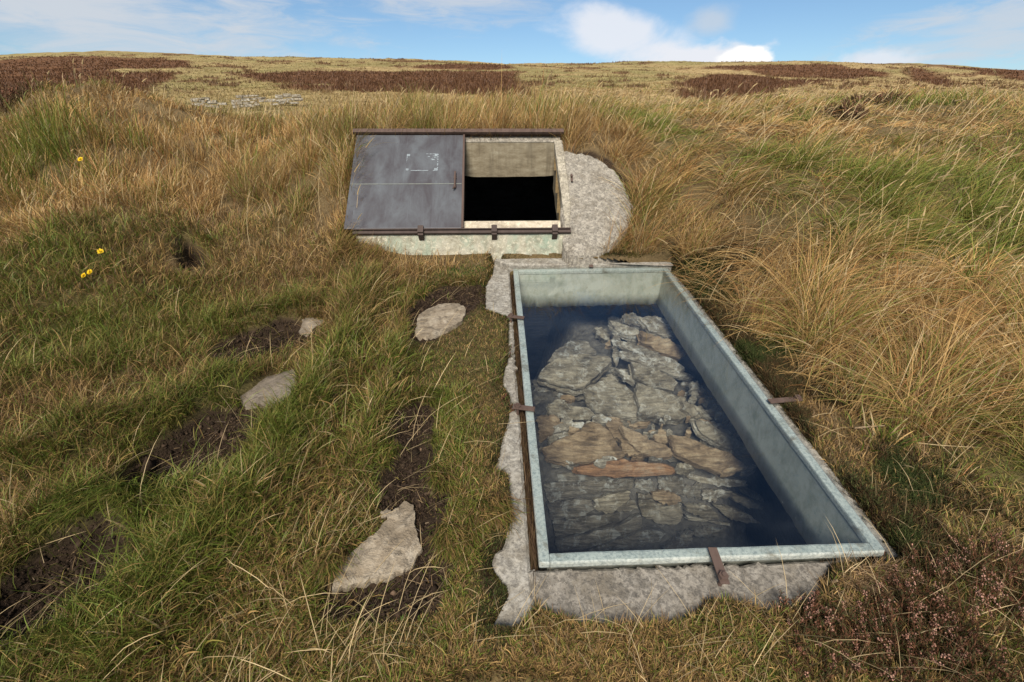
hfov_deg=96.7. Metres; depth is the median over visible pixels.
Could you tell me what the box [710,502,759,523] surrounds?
wall stone
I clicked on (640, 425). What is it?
buried flag
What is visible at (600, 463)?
buried flag
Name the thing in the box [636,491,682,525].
wall stone
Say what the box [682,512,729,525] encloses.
wall stone
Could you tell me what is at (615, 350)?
flagstone
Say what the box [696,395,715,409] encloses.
buried flag
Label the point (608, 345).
buried flag
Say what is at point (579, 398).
flagstone
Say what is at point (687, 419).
stone chip
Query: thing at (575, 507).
wall stone
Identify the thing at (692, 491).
wall stone
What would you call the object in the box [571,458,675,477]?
flagstone
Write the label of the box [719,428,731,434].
buried flag
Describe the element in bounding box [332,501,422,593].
stepping stone
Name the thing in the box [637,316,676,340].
flagstone
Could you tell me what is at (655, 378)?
flagstone
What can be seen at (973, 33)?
sky
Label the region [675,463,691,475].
buried flag
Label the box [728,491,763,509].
wall stone
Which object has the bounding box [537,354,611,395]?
flagstone
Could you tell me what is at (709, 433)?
flagstone
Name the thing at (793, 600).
heather bush
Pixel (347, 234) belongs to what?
edge grass
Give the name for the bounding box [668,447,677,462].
buried flag
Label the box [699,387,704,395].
stone chip
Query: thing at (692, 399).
stone chip
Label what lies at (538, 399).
flagstone
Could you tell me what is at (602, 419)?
buried flag
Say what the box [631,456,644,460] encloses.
buried flag
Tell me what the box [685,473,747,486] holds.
wall stone
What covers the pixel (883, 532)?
heath sprig
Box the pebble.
[380,508,391,518]
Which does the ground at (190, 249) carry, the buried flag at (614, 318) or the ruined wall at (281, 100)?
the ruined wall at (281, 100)
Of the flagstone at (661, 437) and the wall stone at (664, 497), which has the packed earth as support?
the flagstone at (661, 437)
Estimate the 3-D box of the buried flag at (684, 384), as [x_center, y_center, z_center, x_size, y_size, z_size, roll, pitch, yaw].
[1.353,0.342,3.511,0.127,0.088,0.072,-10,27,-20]
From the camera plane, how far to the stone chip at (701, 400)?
3.18 m
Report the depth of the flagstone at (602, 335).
3.98 m
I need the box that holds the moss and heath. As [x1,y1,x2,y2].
[261,237,1023,681]
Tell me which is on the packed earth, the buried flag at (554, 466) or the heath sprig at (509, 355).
the buried flag at (554, 466)
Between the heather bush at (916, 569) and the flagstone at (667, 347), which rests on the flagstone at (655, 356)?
the flagstone at (667, 347)
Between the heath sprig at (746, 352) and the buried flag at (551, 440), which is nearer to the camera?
the heath sprig at (746, 352)
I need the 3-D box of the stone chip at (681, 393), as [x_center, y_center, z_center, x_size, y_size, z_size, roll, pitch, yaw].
[1.214,0.380,3.269,0.064,0.053,0.029,-10,27,-21]
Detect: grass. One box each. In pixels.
[0,59,1023,501]
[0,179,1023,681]
[61,183,1018,681]
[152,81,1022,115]
[325,121,644,268]
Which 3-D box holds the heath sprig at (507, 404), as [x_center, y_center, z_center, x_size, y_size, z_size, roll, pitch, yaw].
[-0.023,0.327,2.316,0.099,0.119,0.103,21,32,37]
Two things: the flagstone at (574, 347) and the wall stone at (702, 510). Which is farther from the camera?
the flagstone at (574, 347)
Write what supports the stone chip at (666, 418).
on the packed earth
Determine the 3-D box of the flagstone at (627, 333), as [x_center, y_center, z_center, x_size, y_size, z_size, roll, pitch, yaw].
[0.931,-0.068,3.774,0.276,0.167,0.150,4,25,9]
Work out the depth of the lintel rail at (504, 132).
4.05 m
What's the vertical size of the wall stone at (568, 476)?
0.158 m
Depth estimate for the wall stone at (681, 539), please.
2.85 m
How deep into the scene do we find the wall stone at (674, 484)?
2.94 m
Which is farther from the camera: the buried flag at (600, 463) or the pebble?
the buried flag at (600, 463)
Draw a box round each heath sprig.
[498,392,515,411]
[506,342,512,357]
[696,294,715,314]
[735,344,761,364]
[828,457,887,508]
[860,484,924,550]
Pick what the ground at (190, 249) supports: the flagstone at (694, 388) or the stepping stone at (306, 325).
the stepping stone at (306, 325)
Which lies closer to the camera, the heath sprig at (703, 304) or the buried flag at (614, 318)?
the heath sprig at (703, 304)
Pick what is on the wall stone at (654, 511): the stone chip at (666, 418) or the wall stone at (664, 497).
the wall stone at (664, 497)
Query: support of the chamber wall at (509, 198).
on the ground at (190, 249)
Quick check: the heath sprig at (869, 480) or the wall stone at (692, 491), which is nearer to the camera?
the heath sprig at (869, 480)
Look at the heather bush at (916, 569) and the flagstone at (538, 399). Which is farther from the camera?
the flagstone at (538, 399)
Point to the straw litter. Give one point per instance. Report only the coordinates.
(858, 570)
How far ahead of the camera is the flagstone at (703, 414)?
3.10 m
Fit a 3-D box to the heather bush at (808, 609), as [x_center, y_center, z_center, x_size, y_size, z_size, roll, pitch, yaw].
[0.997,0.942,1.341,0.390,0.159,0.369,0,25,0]
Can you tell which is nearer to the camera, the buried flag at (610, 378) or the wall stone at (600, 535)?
the wall stone at (600, 535)
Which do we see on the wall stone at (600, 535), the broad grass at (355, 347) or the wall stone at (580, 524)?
the wall stone at (580, 524)
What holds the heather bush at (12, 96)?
on the ground at (190, 249)
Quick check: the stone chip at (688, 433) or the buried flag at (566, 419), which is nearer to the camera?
the stone chip at (688, 433)
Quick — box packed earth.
[530,304,748,553]
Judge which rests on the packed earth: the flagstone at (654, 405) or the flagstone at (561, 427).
the flagstone at (654, 405)
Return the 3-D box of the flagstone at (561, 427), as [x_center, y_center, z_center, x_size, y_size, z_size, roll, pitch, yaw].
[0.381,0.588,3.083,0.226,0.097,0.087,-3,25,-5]
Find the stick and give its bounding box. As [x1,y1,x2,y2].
[854,425,884,428]
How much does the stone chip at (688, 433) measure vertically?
0.055 m
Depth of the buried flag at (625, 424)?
3.08 m
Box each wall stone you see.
[543,477,634,502]
[545,497,594,519]
[551,511,619,536]
[554,513,641,550]
[557,472,618,481]
[588,525,665,550]
[592,489,630,513]
[617,498,637,512]
[634,478,656,492]
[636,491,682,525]
[650,488,681,505]
[656,476,683,496]
[659,528,693,548]
[681,501,719,519]
[682,482,704,499]
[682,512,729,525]
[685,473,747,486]
[689,524,723,537]
[700,488,731,502]
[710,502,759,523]
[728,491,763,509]
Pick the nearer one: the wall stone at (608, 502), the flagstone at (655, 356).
the wall stone at (608, 502)
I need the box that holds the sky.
[0,0,1023,69]
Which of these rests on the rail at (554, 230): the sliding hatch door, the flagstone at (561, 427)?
the sliding hatch door
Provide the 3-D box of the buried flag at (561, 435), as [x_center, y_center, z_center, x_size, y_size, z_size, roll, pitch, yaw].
[0.306,0.654,3.084,0.159,0.104,0.070,-5,26,-10]
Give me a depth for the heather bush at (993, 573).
1.54 m
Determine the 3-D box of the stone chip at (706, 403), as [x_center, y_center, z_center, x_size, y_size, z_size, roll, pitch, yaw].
[1.371,0.437,3.211,0.038,0.059,0.067,0,25,0]
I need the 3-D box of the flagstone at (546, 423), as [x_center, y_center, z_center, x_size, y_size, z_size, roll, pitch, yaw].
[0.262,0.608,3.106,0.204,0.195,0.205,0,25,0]
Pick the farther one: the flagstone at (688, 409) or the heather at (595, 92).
the heather at (595, 92)
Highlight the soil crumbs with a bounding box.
[0,285,485,646]
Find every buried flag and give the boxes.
[548,430,567,437]
[548,437,558,444]
[549,463,560,467]
[551,399,565,403]
[552,391,566,398]
[560,395,574,403]
[561,416,572,421]
[565,460,579,469]
[568,426,580,435]
[591,414,611,425]
[593,458,612,468]
[598,375,618,381]
[601,456,616,459]
[605,339,611,348]
[606,373,622,381]
[608,315,620,324]
[612,369,628,375]
[621,421,628,427]
[627,421,650,429]
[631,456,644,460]
[648,456,662,462]
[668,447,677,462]
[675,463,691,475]
[680,380,695,387]
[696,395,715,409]
[700,439,713,447]
[711,421,722,428]
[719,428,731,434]
[720,467,737,477]
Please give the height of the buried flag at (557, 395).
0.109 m
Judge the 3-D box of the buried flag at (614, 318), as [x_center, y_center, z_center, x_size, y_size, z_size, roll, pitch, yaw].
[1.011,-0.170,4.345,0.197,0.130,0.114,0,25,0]
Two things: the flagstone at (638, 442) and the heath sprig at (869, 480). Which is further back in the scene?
the flagstone at (638, 442)
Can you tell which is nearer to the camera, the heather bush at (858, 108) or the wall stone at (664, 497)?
the wall stone at (664, 497)
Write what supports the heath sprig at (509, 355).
on the concrete kerb
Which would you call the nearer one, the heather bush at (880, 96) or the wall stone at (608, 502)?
the wall stone at (608, 502)
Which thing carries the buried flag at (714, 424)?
on the packed earth
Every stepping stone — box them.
[240,369,296,409]
[299,318,322,336]
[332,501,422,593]
[414,303,465,340]
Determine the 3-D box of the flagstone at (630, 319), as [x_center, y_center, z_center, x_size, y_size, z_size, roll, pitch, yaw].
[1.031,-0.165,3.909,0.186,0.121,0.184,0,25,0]
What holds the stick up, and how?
on the ground at (190, 249)
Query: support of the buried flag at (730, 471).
on the flagstone at (696, 454)
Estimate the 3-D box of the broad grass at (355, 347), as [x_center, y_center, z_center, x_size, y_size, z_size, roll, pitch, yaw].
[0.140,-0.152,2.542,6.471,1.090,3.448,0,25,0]
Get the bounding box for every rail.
[352,224,570,240]
[353,129,563,139]
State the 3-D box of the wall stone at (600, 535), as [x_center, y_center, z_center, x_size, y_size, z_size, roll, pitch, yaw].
[0.548,1.219,2.941,0.585,0.292,0.228,-4,25,-8]
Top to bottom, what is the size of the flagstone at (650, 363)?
0.232 m
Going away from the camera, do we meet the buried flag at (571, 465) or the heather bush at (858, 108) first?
the buried flag at (571, 465)
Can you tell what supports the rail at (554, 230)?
attached to the hatch surround
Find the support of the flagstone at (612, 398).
on the packed earth
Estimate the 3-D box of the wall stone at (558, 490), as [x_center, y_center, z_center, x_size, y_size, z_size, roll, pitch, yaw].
[0.496,0.964,3.008,0.603,0.237,0.252,0,25,0]
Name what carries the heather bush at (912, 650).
on the ground at (190, 249)
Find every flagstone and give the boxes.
[532,380,555,391]
[533,394,547,404]
[535,414,562,442]
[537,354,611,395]
[541,422,624,466]
[546,402,594,422]
[547,340,596,364]
[553,420,584,434]
[567,394,584,401]
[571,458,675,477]
[583,380,637,420]
[592,327,611,342]
[605,418,623,442]
[608,320,638,344]
[610,331,621,367]
[613,367,634,385]
[617,341,684,371]
[618,425,672,459]
[618,438,642,457]
[619,351,694,381]
[620,312,641,329]
[628,361,677,393]
[634,383,685,424]
[636,331,686,361]
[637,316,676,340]
[648,429,667,444]
[668,435,746,475]
[680,400,697,418]
[688,381,700,399]
[690,419,750,456]
[692,403,711,420]
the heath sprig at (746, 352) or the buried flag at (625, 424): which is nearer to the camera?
the heath sprig at (746, 352)
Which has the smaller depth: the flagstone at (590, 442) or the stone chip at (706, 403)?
the flagstone at (590, 442)
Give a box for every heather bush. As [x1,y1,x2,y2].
[0,77,51,115]
[772,588,841,646]
[781,592,916,681]
[814,98,869,123]
[837,588,1023,681]
[841,90,911,107]
[854,570,996,681]
[881,539,1023,681]
[949,528,1023,621]
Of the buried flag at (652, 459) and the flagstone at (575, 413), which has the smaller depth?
the buried flag at (652, 459)
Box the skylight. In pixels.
[507,264,883,586]
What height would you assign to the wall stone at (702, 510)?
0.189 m
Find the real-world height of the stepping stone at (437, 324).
0.142 m
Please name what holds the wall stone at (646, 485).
on the packed earth
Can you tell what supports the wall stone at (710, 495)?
on the packed earth
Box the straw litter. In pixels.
[0,250,977,635]
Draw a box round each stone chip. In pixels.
[663,414,669,424]
[677,390,685,396]
[685,416,690,422]
[685,429,690,437]
[688,396,696,403]
[698,397,704,403]
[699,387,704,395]
[703,397,709,407]
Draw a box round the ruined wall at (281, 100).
[190,93,302,108]
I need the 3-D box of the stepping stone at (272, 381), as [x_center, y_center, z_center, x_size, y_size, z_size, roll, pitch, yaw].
[-1.247,0.308,2.366,0.288,0.180,0.462,-13,28,-26]
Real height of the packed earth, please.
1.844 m
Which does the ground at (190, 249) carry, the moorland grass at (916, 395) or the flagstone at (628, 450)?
the moorland grass at (916, 395)
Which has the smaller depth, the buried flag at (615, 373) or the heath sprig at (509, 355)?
the heath sprig at (509, 355)
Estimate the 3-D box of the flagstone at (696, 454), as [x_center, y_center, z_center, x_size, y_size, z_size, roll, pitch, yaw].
[1.212,0.715,2.819,0.482,0.227,0.164,5,26,10]
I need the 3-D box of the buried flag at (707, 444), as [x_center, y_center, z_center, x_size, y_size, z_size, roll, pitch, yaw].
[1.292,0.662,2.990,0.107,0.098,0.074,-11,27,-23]
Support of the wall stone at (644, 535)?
on the wall stone at (600, 535)
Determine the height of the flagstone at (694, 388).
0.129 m
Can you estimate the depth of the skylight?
2.26 m
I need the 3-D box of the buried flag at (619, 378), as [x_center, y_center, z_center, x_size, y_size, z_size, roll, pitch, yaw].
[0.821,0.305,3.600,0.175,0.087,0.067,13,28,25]
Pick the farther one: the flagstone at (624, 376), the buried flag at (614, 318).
the buried flag at (614, 318)
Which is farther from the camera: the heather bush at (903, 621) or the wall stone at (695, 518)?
the wall stone at (695, 518)
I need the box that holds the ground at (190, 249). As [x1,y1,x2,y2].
[0,51,1023,681]
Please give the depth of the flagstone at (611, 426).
2.97 m
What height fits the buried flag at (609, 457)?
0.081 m
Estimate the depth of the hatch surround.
3.83 m
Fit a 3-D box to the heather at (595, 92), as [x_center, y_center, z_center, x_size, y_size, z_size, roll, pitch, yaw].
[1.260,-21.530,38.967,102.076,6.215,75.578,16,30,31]
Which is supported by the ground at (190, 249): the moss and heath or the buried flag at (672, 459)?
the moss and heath
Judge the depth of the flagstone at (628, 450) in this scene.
2.85 m
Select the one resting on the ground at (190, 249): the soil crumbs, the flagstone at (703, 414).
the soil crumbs
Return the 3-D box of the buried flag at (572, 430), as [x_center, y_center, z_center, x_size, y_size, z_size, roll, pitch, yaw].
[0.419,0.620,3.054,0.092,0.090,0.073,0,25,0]
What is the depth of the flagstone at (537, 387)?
3.44 m
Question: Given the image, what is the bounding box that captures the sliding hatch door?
[344,134,464,229]
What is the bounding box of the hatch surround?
[356,136,632,287]
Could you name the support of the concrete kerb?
on the ground at (190, 249)
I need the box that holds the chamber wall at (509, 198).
[464,175,806,546]
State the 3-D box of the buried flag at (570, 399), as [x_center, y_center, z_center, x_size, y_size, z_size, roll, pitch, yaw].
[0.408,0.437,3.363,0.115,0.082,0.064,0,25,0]
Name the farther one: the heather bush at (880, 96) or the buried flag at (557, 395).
the heather bush at (880, 96)
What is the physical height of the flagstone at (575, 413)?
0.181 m
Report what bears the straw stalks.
on the ground at (190, 249)
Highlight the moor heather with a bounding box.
[0,53,1023,110]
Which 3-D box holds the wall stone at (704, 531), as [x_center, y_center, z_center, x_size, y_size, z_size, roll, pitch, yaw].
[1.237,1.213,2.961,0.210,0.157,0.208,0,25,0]
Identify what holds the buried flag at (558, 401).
on the packed earth
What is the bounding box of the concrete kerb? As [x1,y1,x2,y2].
[486,258,897,626]
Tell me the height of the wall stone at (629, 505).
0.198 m
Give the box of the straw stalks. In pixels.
[0,58,1023,681]

